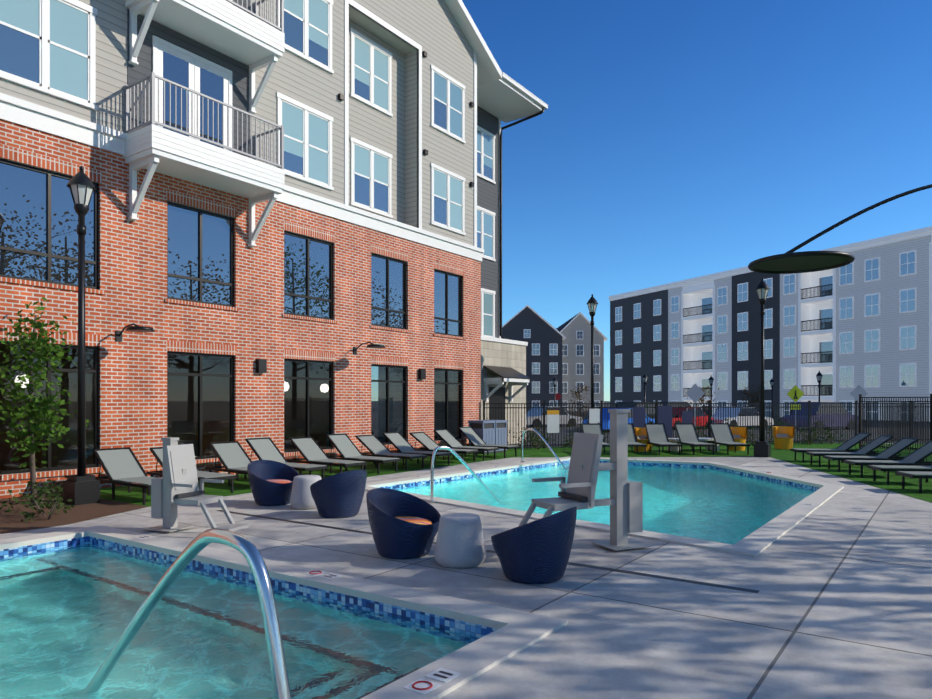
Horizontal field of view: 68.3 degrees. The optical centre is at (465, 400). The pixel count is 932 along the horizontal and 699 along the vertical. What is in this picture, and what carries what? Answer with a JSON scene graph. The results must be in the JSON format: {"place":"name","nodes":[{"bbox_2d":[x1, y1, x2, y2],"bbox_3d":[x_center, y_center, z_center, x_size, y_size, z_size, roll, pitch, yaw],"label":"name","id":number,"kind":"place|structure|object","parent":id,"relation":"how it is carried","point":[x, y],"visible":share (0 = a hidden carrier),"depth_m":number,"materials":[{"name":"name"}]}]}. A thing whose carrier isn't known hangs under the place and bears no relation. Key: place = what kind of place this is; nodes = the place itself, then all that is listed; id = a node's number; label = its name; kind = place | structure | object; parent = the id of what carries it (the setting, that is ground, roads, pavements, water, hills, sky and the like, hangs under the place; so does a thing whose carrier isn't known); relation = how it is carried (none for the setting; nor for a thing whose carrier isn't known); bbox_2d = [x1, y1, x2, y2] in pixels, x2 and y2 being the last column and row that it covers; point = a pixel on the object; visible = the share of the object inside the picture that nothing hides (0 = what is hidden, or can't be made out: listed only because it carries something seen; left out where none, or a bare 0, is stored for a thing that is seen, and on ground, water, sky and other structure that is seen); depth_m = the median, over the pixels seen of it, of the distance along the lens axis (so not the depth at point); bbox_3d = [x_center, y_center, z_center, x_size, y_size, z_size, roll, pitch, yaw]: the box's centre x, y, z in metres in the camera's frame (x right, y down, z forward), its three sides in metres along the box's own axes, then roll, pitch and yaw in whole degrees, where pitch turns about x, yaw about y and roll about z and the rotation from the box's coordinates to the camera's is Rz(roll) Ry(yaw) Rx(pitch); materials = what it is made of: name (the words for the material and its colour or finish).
{"place":"outdoors","nodes":[
{"label":"outdoors","id":0,"kind":"place"},
{"bbox_2d":[0,0,473,245],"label":"siding wall","id":1,"kind":"structure","parent":0,"point":[432,28],"depth_m":19.98,"materials":[{"name":"wood"}]},
{"bbox_2d":[0,0,465,235],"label":"windows","id":2,"kind":"structure","parent":1,"relation":"in","point":[48,47],"depth_m":17.41,"materials":[{"name":"glass"}]},
{"bbox_2d":[344,0,476,246],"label":"building trims","id":3,"kind":"object","parent":1,"relation":"attached to","point":[378,20],"visible":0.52,"depth_m":20.73,"materials":[{"name":"wood"}]},
{"bbox_2d":[0,119,480,498],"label":"brick wall","id":4,"kind":"structure","parent":0,"point":[251,326],"depth_m":15.66,"materials":[{"name":"brick"}]},
{"bbox_2d":[0,158,461,473],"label":"windows","id":5,"kind":"structure","parent":4,"relation":"in","point":[38,228],"depth_m":14.97,"materials":[{"name":"glass"}]},
{"bbox_2d":[0,93,483,261],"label":"trim band","id":6,"kind":"object","parent":4,"relation":"attached to","point":[15,110],"visible":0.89,"depth_m":16.68,"materials":[{"name":"wood"}]},
{"bbox_2d":[100,450,547,505],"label":"grass strip","id":7,"kind":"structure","parent":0,"point":[134,495],"depth_m":16.06,"materials":[{"name":"plant"}]},
{"bbox_2d":[93,447,155,504],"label":"lounge chair","id":8,"kind":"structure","parent":7,"relation":"on","point":[121,466],"depth_m":12.04,"materials":[{"name":"fabric"}]},
{"bbox_2d":[146,447,236,492],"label":"lounge chair","id":9,"kind":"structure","parent":7,"relation":"on","point":[157,452],"depth_m":12.79,"materials":[{"name":"fabric"}]},
{"bbox_2d":[205,441,251,485],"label":"lounge chair","id":10,"kind":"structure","parent":7,"relation":"on","point":[233,456],"depth_m":13.95,"materials":[{"name":"fabric"}]},
{"bbox_2d":[244,437,328,478],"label":"lounge chair","id":11,"kind":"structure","parent":7,"relation":"on","point":[265,448],"depth_m":14.74,"materials":[{"name":"fabric"}]},
{"bbox_2d":[286,437,366,474],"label":"lounge chair","id":12,"kind":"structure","parent":7,"relation":"on","point":[310,450],"depth_m":15.67,"materials":[{"name":"fabric"}]},
{"bbox_2d":[325,433,400,474],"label":"lounge chair","id":13,"kind":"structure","parent":7,"relation":"on","point":[343,444],"depth_m":16.49,"materials":[{"name":"fabric"}]},
{"bbox_2d":[355,435,427,469],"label":"lounge chair","id":14,"kind":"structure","parent":7,"relation":"on","point":[374,445],"depth_m":17.48,"materials":[{"name":"fabric"}]},
{"bbox_2d":[382,432,452,466],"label":"lounge chair","id":15,"kind":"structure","parent":7,"relation":"on","point":[399,442],"depth_m":18.22,"materials":[{"name":"fabric"}]},
{"bbox_2d":[409,432,478,463],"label":"lounge chair","id":16,"kind":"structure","parent":7,"relation":"on","point":[427,442],"depth_m":19.15,"materials":[{"name":"fabric"}]},
{"bbox_2d":[433,429,498,460],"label":"lounge chair","id":17,"kind":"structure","parent":7,"relation":"on","point":[448,438],"depth_m":20.07,"materials":[{"name":"fabric"}]},
{"bbox_2d":[468,420,494,453],"bbox_3d":[0.507,1.160,22.107,0.620,1.050,0.620,0,0,40],"label":"trash bin","id":18,"kind":"object","parent":7,"relation":"on","point":[484,430],"visible":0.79,"depth_m":21.90,"materials":[{"name":"grey"}]},
{"bbox_2d":[457,427,519,457],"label":"lounger","id":19,"kind":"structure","parent":7,"relation":"on","point":[472,436],"depth_m":20.98,"materials":[{"name":"fabric"}]},
{"bbox_2d":[495,420,506,452],"bbox_3d":[0.923,1.160,22.610,0.620,1.050,0.620,0,0,40],"label":"trash bin","id":20,"kind":"object","parent":7,"relation":"on","point":[500,432],"visible":0.46,"depth_m":22.42,"materials":[{"name":"grey"}]},
{"bbox_2d":[0,443,931,698],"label":"pool deck pavement","id":21,"kind":"structure","parent":0,"point":[838,605],"depth_m":5.93,"materials":[{"name":"concrete"}]},
{"bbox_2d":[0,493,148,533],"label":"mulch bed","id":22,"kind":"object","parent":21,"relation":"on","point":[10,522],"depth_m":10.21,"materials":[{"name":"soil"}]},
{"bbox_2d":[0,477,73,521],"bbox_3d":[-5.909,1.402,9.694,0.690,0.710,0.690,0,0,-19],"label":"shrub bed","id":23,"kind":"object","parent":22,"relation":"on","point":[56,496],"visible":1,"depth_m":9.63,"materials":[{"name":"green plant"}]},
{"bbox_2d":[0,297,89,501],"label":"young tree","id":24,"kind":"object","parent":22,"relation":"on","point":[32,408],"visible":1,"depth_m":11.37,"materials":[{"name":"green plant"}]},
{"bbox_2d":[37,475,67,496],"bbox_3d":[-7.100,1.504,11.939,0.673,0.379,0.827,0,0,-18],"label":"shrub bed","id":25,"kind":"object","parent":22,"relation":"on","point":[60,488],"visible":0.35,"depth_m":11.92,"materials":[{"name":"green plant"}]},
{"bbox_2d":[63,166,99,504],"bbox_3d":[-6.305,-1.082,11.273,0.430,5.535,0.430,0,0,35],"label":"lamp post","id":26,"kind":"object","parent":22,"relation":"on","point":[81,487],"visible":0.98,"depth_m":11.22,"materials":[{"name":"black metal"}]},
{"bbox_2d":[143,437,248,531],"bbox_3d":[-3.434,1.069,8.748,1.387,1.179,0.540,0,0,23],"label":"pool lift","id":27,"kind":"object","parent":21,"relation":"on","point":[174,486],"visible":0.98,"depth_m":8.85,"materials":[{"name":"grey"}]},
{"bbox_2d":[247,460,298,505],"bbox_3d":[-3.138,1.336,11.217,0.812,0.698,0.828,0,0,35],"label":"egg chair","id":28,"kind":"object","parent":21,"relation":"on","point":[271,482],"visible":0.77,"depth_m":11.03,"materials":[{"name":"blue wicker"}]},
{"bbox_2d":[0,525,567,698],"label":"spa pool","id":29,"kind":"structure","parent":21,"relation":"on","point":[504,633],"depth_m":5.82,"materials":[{"name":"concrete"}]},
{"bbox_2d":[84,529,290,698],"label":"spa handrail","id":30,"kind":"object","parent":29,"relation":"on","point":[248,550],"visible":0.96,"depth_m":3.44,"materials":[{"name":"silver metal"}]},
{"bbox_2d":[0,543,481,698],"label":"swimming pool water","id":31,"kind":"structure","parent":29,"relation":"in","point":[67,614],"depth_m":5.24,"materials":[{"name":"liquid"}]},
{"bbox_2d":[290,475,320,509],"bbox_3d":[-2.497,1.435,10.825,0.539,0.500,0.539,0,0,35],"label":"side table","id":32,"kind":"object","parent":21,"relation":"on","point":[301,498],"visible":0.75,"depth_m":10.61,"materials":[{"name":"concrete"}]},
{"bbox_2d":[310,470,366,517],"bbox_3d":[-1.865,1.336,10.073,0.812,0.698,0.828,0,0,35],"label":"egg chair","id":33,"kind":"object","parent":21,"relation":"on","point":[339,495],"visible":0.98,"depth_m":9.77,"materials":[{"name":"blue wicker"}]},
{"bbox_2d":[366,488,440,559],"bbox_3d":[-0.680,1.336,7.537,0.812,0.698,0.828,0,0,35],"label":"egg chair","id":34,"kind":"object","parent":21,"relation":"on","point":[403,525],"visible":0.96,"depth_m":7.32,"materials":[{"name":"blue wicker"}]},
{"bbox_2d":[434,513,485,567],"bbox_3d":[-0.059,1.435,7.099,0.539,0.500,0.539,0,0,35],"label":"side table","id":35,"kind":"object","parent":21,"relation":"on","point":[460,543],"visible":1,"depth_m":6.90,"materials":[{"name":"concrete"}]},
{"bbox_2d":[428,446,498,502],"bbox_3d":[0.082,1.416,11.845,1.775,1.336,0.116,0,0,-39],"label":"handrail","id":36,"kind":"object","parent":21,"relation":"on","point":[464,463],"visible":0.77,"depth_m":11.52,"materials":[{"name":"silver metal"}]},
{"bbox_2d":[134,459,813,694],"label":"pool deck markings","id":37,"kind":"object","parent":21,"relation":"on","point":[422,686],"visible":0.79,"depth_m":6.42,"materials":[{"name":"grey"}]},
{"bbox_2d":[491,507,576,583],"bbox_3d":[0.645,1.336,6.553,0.812,0.698,0.828,0,0,35],"label":"egg chair","id":38,"kind":"object","parent":21,"relation":"on","point":[538,551],"visible":1,"depth_m":6.24,"materials":[{"name":"blue wicker"}]},
{"bbox_2d":[520,428,565,468],"bbox_3d":[2.138,1.395,18.281,1.474,1.311,0.118,0,0,26],"label":"handrail","id":39,"kind":"object","parent":21,"relation":"on","point":[549,447],"visible":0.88,"depth_m":18.31,"materials":[{"name":"silver metal"}]},
{"bbox_2d":[519,409,650,550],"bbox_3d":[1.192,0.875,7.619,1.791,1.560,0.600,0,0,-25],"label":"pool lift","id":40,"kind":"object","parent":21,"relation":"on","point":[624,501],"visible":0.92,"depth_m":7.80,"materials":[{"name":"grey"}]},
{"bbox_2d":[365,457,843,556],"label":"pool","id":41,"kind":"structure","parent":21,"relation":"on","point":[755,543],"depth_m":11.64,"materials":[{"name":"concrete"}]},
{"bbox_2d":[394,463,814,544],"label":"pool water","id":42,"kind":"structure","parent":41,"relation":"in","point":[710,504],"depth_m":13.02,"materials":[{"name":"liquid"}]},
{"bbox_2d":[754,278,770,456],"bbox_3d":[8.903,-1.007,20.650,0.430,5.385,0.430,0,0,35],"label":"lamp post","id":43,"kind":"object","parent":21,"relation":"on","point":[762,447],"visible":1,"depth_m":20.60,"materials":[{"name":"black metal"}]},
{"bbox_2d":[771,443,931,502],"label":"turf grass","id":44,"kind":"structure","parent":21,"relation":"on","point":[911,489],"depth_m":15.84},
{"bbox_2d":[790,432,875,462],"bbox_3d":[10.076,1.283,18.928,1.980,0.804,0.660,0,0,8],"label":"lounger","id":45,"kind":"object","parent":44,"relation":"on","point":[846,446],"visible":0.67,"depth_m":18.81,"materials":[{"name":"fabric"}]},
{"bbox_2d":[748,184,931,273],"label":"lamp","id":46,"kind":"object","parent":44,"relation":"on","point":[791,261],"visible":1,"depth_m":17.13,"materials":[{"name":"black metal"}]},
{"bbox_2d":[806,435,898,466],"bbox_3d":[9.881,1.283,17.644,1.980,0.804,0.660,0,0,9],"label":"lounger","id":47,"kind":"object","parent":44,"relation":"on","point":[871,446],"visible":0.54,"depth_m":17.46,"materials":[{"name":"fabric"}]},
{"bbox_2d":[823,437,923,472],"bbox_3d":[9.693,1.283,16.407,1.980,0.804,0.660,0,0,8],"label":"lounger","id":48,"kind":"object","parent":44,"relation":"on","point":[891,451],"visible":0.67,"depth_m":16.24,"materials":[{"name":"fabric"}]},
{"bbox_2d":[843,440,931,478],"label":"lounger","id":49,"kind":"object","parent":44,"relation":"on","point":[917,456],"visible":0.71,"depth_m":15.07,"materials":[{"name":"fabric"}]},
{"bbox_2d":[859,394,931,450],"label":"fence","id":50,"kind":"object","parent":44,"relation":"on","point":[861,401],"visible":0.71,"depth_m":22.98,"materials":[{"name":"black metal"}]},
{"bbox_2d":[867,464,931,484],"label":"lounger","id":51,"kind":"object","parent":44,"relation":"on","point":[904,468],"visible":0.83,"depth_m":13.79,"materials":[{"name":"fabric"}]},
{"bbox_2d":[895,471,931,492],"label":"lounger","id":52,"kind":"object","parent":44,"relation":"on","point":[920,475],"visible":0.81,"depth_m":12.65,"materials":[{"name":"fabric"}]},
{"bbox_2d":[477,106,500,337],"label":"dark building wing","id":53,"kind":"structure","parent":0,"point":[488,180],"depth_m":26.92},
{"bbox_2d":[500,108,543,338],"bbox_3d":[2.192,-6.809,27.065,1.879,9.159,0.174,0,0,25],"label":"downspout","id":54,"kind":"object","parent":53,"relation":"attached to","point":[520,121],"visible":0.83,"depth_m":27.43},
{"bbox_2d":[445,0,547,122],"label":"building roof","id":55,"kind":"structure","parent":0,"point":[503,97],"depth_m":24.79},
{"bbox_2d":[481,336,529,443],"bbox_3d":[-1.735,-0.340,27.992,8.850,4.050,4.370,0,0,35],"label":"stone annex","id":56,"kind":"object","parent":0,"point":[505,378],"visible":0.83,"depth_m":26.17,"materials":[{"name":"stone"}]},
{"bbox_2d":[507,442,858,456],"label":"turf grass","id":57,"kind":"structure","parent":0,"point":[685,452],"depth_m":22.71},
{"bbox_2d":[525,431,548,449],"bbox_3d":[2.459,1.363,23.616,0.805,0.696,0.935,0,0,35],"label":"shrub","id":58,"kind":"object","parent":57,"relation":"on","point":[541,443],"visible":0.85,"depth_m":23.48,"materials":[{"name":"green plant"}]},
{"bbox_2d":[562,435,572,448],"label":"shrub","id":59,"kind":"object","parent":57,"relation":"on","point":[570,441],"visible":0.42,"depth_m":23.60,"materials":[{"name":"green plant"}]},
{"bbox_2d":[587,294,597,408],"bbox_3d":[4.560,-1.082,24.816,0.430,5.535,0.430,0,0,35],"label":"lamp post","id":60,"kind":"object","parent":57,"relation":"on","point":[592,302],"visible":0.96,"depth_m":24.77,"materials":[{"name":"black metal"}]},
{"bbox_2d":[581,423,609,452],"bbox_3d":[4.147,1.219,22.032,0.660,0.933,1.980,0,0,0],"label":"lounger","id":61,"kind":"object","parent":57,"relation":"on","point":[594,428],"visible":0.42,"depth_m":22.61,"materials":[{"name":"black metal"}]},
{"bbox_2d":[628,423,646,454],"bbox_3d":[5.221,1.219,22.078,0.660,0.933,1.980,0,0,0],"label":"lounger","id":62,"kind":"object","parent":57,"relation":"on","point":[632,441],"visible":0.5,"depth_m":22.34,"materials":[{"name":"black metal"}]},
{"bbox_2d":[634,427,652,451],"bbox_3d":[5.863,1.295,22.950,0.768,0.780,0.736,0,0,35],"label":"orange chair","id":63,"kind":"object","parent":57,"relation":"on","point":[641,434],"visible":0.44,"depth_m":22.80,"materials":[{"name":"orange plastic"}]},
{"bbox_2d":[645,423,681,454],"bbox_3d":[6.280,1.219,22.124,0.660,0.933,1.980,0,0,-1],"label":"lounger","id":64,"kind":"object","parent":57,"relation":"on","point":[656,434],"visible":0.83,"depth_m":22.51,"materials":[{"name":"black metal"}]},
{"bbox_2d":[483,401,856,447],"bbox_3d":[8.075,0.840,25.530,15.433,1.690,0.080,0,0,-14],"label":"fence","id":65,"kind":"object","parent":57,"relation":"on","point":[656,403],"visible":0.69,"depth_m":25.77,"materials":[{"name":"black metal"}]},
{"bbox_2d":[547,406,692,436],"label":"fence signs","id":66,"kind":"object","parent":65,"relation":"attached to","point":[665,415],"visible":0.79,"depth_m":25.07,"materials":[{"name":"white"}]},
{"bbox_2d":[668,437,718,451],"bbox_3d":[7.651,1.475,23.125,1.800,0.420,0.700,0,0,-17],"label":"white table","id":67,"kind":"object","parent":57,"relation":"on","point":[676,448],"visible":0.36,"depth_m":22.93,"materials":[{"name":"white plastic"}]},
{"bbox_2d":[674,423,715,454],"bbox_3d":[7.313,1.219,22.169,0.660,0.933,1.980,0,0,-4],"label":"lounger","id":68,"kind":"object","parent":57,"relation":"on","point":[687,433],"visible":0.81,"depth_m":22.56,"materials":[{"name":"black metal"}]},
{"bbox_2d":[707,423,749,454],"bbox_3d":[8.455,1.219,22.217,0.660,0.933,1.980,0,0,0],"label":"lounger","id":69,"kind":"object","parent":57,"relation":"on","point":[722,434],"visible":0.92,"depth_m":22.62,"materials":[{"name":"black metal"}]},
{"bbox_2d":[729,427,746,450],"bbox_3d":[9.197,1.295,23.453,0.736,0.780,0.768,0,0,35],"label":"orange chair","id":70,"kind":"object","parent":57,"relation":"on","point":[739,434],"visible":0.5,"depth_m":23.43,"materials":[{"name":"orange plastic"}]},
{"bbox_2d":[746,425,759,445],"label":"shrub","id":71,"kind":"object","parent":57,"relation":"on","point":[753,443],"visible":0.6,"depth_m":25.30,"materials":[{"name":"green plant"}]},
{"bbox_2d":[772,426,794,448],"bbox_3d":[11.100,1.295,24.069,0.736,0.780,0.768,0,0,35],"label":"orange chair","id":72,"kind":"object","parent":57,"relation":"on","point":[782,437],"visible":0.94,"depth_m":24.01,"materials":[{"name":"orange plastic"}]},
{"bbox_2d":[796,424,822,444],"bbox_3d":[13.047,1.352,26.157,0.845,0.919,1.081,0,0,-13],"label":"shrub","id":73,"kind":"object","parent":57,"relation":"on","point":[807,443],"visible":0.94,"depth_m":26.13,"materials":[{"name":"green plant"}]},
{"bbox_2d":[814,425,847,443],"bbox_3d":[14.071,1.342,26.481,1.172,0.793,1.035,0,0,35],"label":"shrub","id":74,"kind":"object","parent":57,"relation":"on","point":[829,438],"visible":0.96,"depth_m":26.49,"materials":[{"name":"green plant"}]},
{"bbox_2d":[462,0,931,400],"label":"sky","id":75,"kind":"structure","parent":0,"point":[675,140],"materials":[{"name":"blue"}]},
{"bbox_2d":[508,401,929,447],"bbox_3d":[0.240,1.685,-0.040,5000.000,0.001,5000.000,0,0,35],"label":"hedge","id":76,"kind":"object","parent":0,"point":[605,432],"depth_m":36.49,"materials":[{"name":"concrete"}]},
{"bbox_2d":[501,305,565,410],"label":"building","id":77,"kind":"structure","parent":76,"relation":"on","point":[540,335],"depth_m":111.96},
{"bbox_2d":[513,422,554,446],"bbox_3d":[2.521,1.236,25.543,1.441,1.071,1.638,0,0,35],"label":"shrub","id":78,"kind":"object","parent":76,"relation":"on","point":[533,435],"visible":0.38,"depth_m":25.52,"materials":[{"name":"green plant"}]},
{"bbox_2d":[526,406,582,426],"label":"car","id":79,"kind":"object","parent":76,"relation":"on","point":[534,415],"visible":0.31,"depth_m":44.47,"materials":[{"name":"grey paint"}]},
{"bbox_2d":[552,377,556,405],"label":"street lamp","id":80,"kind":"object","parent":76,"relation":"on","point":[554,380],"visible":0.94,"depth_m":55.04,"materials":[{"name":"black metal"}]},
{"bbox_2d":[559,380,589,417],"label":"street tree","id":81,"kind":"object","parent":76,"relation":"on","point":[578,395],"visible":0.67,"depth_m":47.23,"materials":[{"name":"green plant"}]},
{"bbox_2d":[564,412,587,441],"bbox_3d":[4.551,1.109,26.744,1.494,1.363,1.422,0,0,1],"label":"shrub","id":82,"kind":"object","parent":76,"relation":"on","point":[576,428],"visible":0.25,"depth_m":26.84,"materials":[{"name":"green plant"}]},
{"bbox_2d":[556,312,606,410],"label":"building","id":83,"kind":"structure","parent":76,"relation":"on","point":[575,330],"depth_m":114.22,"materials":[{"name":"beige"}]},
{"bbox_2d":[582,408,654,428],"bbox_3d":[8.661,1.071,38.134,4.500,1.412,1.840,0,0,-36],"label":"car","id":84,"kind":"object","parent":76,"relation":"on","point":[605,418],"visible":0.08,"depth_m":37.32,"materials":[{"name":"blue paint"}]},
{"bbox_2d":[642,373,647,401],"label":"street lamp","id":85,"kind":"object","parent":76,"relation":"on","point":[644,377],"visible":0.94,"depth_m":48.17,"materials":[{"name":"black metal"}]},
{"bbox_2d":[616,402,677,418],"bbox_3d":[10.419,0.921,40.170,4.500,1.712,1.840,0,0,-27],"label":"car","id":86,"kind":"object","parent":76,"relation":"on","point":[649,410],"visible":0.08,"depth_m":39.24,"materials":[{"name":"black paint"}]},
{"bbox_2d":[660,402,706,414],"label":"car","id":87,"kind":"object","parent":76,"relation":"on","point":[685,405],"visible":0.04,"depth_m":46.24,"materials":[{"name":"black paint"}]},
{"bbox_2d":[672,408,712,429],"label":"car","id":88,"kind":"object","parent":76,"relation":"on","point":[701,416],"visible":0.1,"depth_m":40.65,"materials":[{"name":"red paint"}]},
{"bbox_2d":[686,384,704,426],"bbox_3d":[11.062,0.705,33.183,0.920,3.060,0.060,0,0,-1],"label":"street sign","id":89,"kind":"object","parent":76,"relation":"on","point":[695,393],"visible":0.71,"depth_m":33.15,"materials":[{"name":"grey"}]},
{"bbox_2d":[694,420,707,441],"bbox_3d":[9.114,1.251,27.457,1.481,1.142,1.747,0,0,-11],"label":"shrub","id":90,"kind":"object","parent":76,"relation":"on","point":[696,427],"visible":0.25,"depth_m":27.29,"materials":[{"name":"green plant"}]},
{"bbox_2d":[685,383,719,412],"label":"street tree","id":91,"kind":"object","parent":76,"relation":"on","point":[700,399],"visible":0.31,"depth_m":44.11,"materials":[{"name":"brown plant"}]},
{"bbox_2d":[708,375,713,416],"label":"street lamp","id":92,"kind":"object","parent":76,"relation":"on","point":[711,379],"visible":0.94,"depth_m":52.28,"materials":[{"name":"black metal"}]},
{"bbox_2d":[712,408,773,427],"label":"car","id":93,"kind":"object","parent":76,"relation":"on","point":[738,417],"visible":0.42,"depth_m":41.51,"materials":[{"name":"white paint"}]},
{"bbox_2d":[737,384,764,406],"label":"street tree","id":94,"kind":"object","parent":76,"relation":"on","point":[753,397],"visible":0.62,"depth_m":50.36,"materials":[{"name":"green plant"}]},
{"bbox_2d":[609,226,931,421],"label":"building","id":95,"kind":"structure","parent":76,"relation":"on","point":[863,319],"depth_m":67.36,"materials":[{"name":"paint"}]},
{"bbox_2d":[770,379,774,417],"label":"street lamp","id":96,"kind":"object","parent":76,"relation":"on","point":[772,381],"visible":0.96,"depth_m":58.44,"materials":[{"name":"black metal"}]},
{"bbox_2d":[765,412,803,442],"bbox_3d":[12.976,1.151,28.070,1.516,1.460,1.374,0,0,35],"label":"shrub","id":97,"kind":"object","parent":76,"relation":"on","point":[784,425],"visible":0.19,"depth_m":28.08,"materials":[{"name":"green plant"}]},
{"bbox_2d":[787,385,803,432],"bbox_3d":[17.398,0.705,36.310,0.920,3.060,0.065,0,0,-1],"label":"pedestrian crossing sign","id":98,"kind":"object","parent":76,"relation":"on","point":[795,393],"visible":0.81,"depth_m":36.28,"materials":[{"name":"yellow"}]},
{"bbox_2d":[795,417,834,439],"bbox_3d":[14.500,1.213,28.386,1.378,1.254,1.594,0,0,1],"label":"shrub","id":99,"kind":"object","parent":76,"relation":"on","point":[816,428],"visible":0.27,"depth_m":28.38,"materials":[{"name":"green plant"}]},
{"bbox_2d":[782,402,854,430],"bbox_3d":[20.915,0.921,40.384,4.500,1.712,1.840,0,0,-25],"label":"car","id":100,"kind":"object","parent":76,"relation":"on","point":[833,416],"visible":0.4,"depth_m":39.52,"materials":[{"name":"blue paint"}]},
{"bbox_2d":[816,371,822,401],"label":"street lamp","id":101,"kind":"object","parent":76,"relation":"on","point":[819,375],"visible":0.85,"depth_m":44.37,"materials":[{"name":"black metal"}]},
{"bbox_2d":[850,385,866,402],"bbox_3d":[20.797,0.705,36.382,0.920,3.060,0.060,0,0,-1],"label":"street sign","id":102,"kind":"object","parent":76,"relation":"on","point":[856,391],"visible":0.58,"depth_m":36.35,"materials":[{"name":"grey"}]},
{"bbox_2d":[857,401,929,441],"bbox_3d":[19.080,0.840,27.789,7.230,1.690,0.080,0,0,-7],"label":"fence","id":103,"kind":"object","parent":76,"relation":"on","point":[897,420],"visible":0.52,"depth_m":27.59,"materials":[{"name":"black metal"}]},
{"bbox_3d":[-10.660,-1.715,14.138,6.840,6.800,28.600,0,0,35],"label":"building","id":104,"kind":"object","parent":76,"relation":"on","visible":0},
{"bbox_2d":[124,9,284,246],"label":"balcony","id":105,"kind":"structure","parent":104,"relation":"attached to","point":[187,115],"depth_m":14.34,"materials":[{"name":"white"}]},
{"bbox_2d":[124,0,284,113],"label":"balcony","id":106,"kind":"structure","parent":104,"relation":"attached to","point":[235,29],"depth_m":14.56,"materials":[{"name":"white"}]},
{"bbox_2d":[116,51,473,378],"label":"wall lights","id":107,"kind":"object","parent":104,"relation":"attached to","point":[261,365],"depth_m":16.13,"materials":[{"name":"black metal"}]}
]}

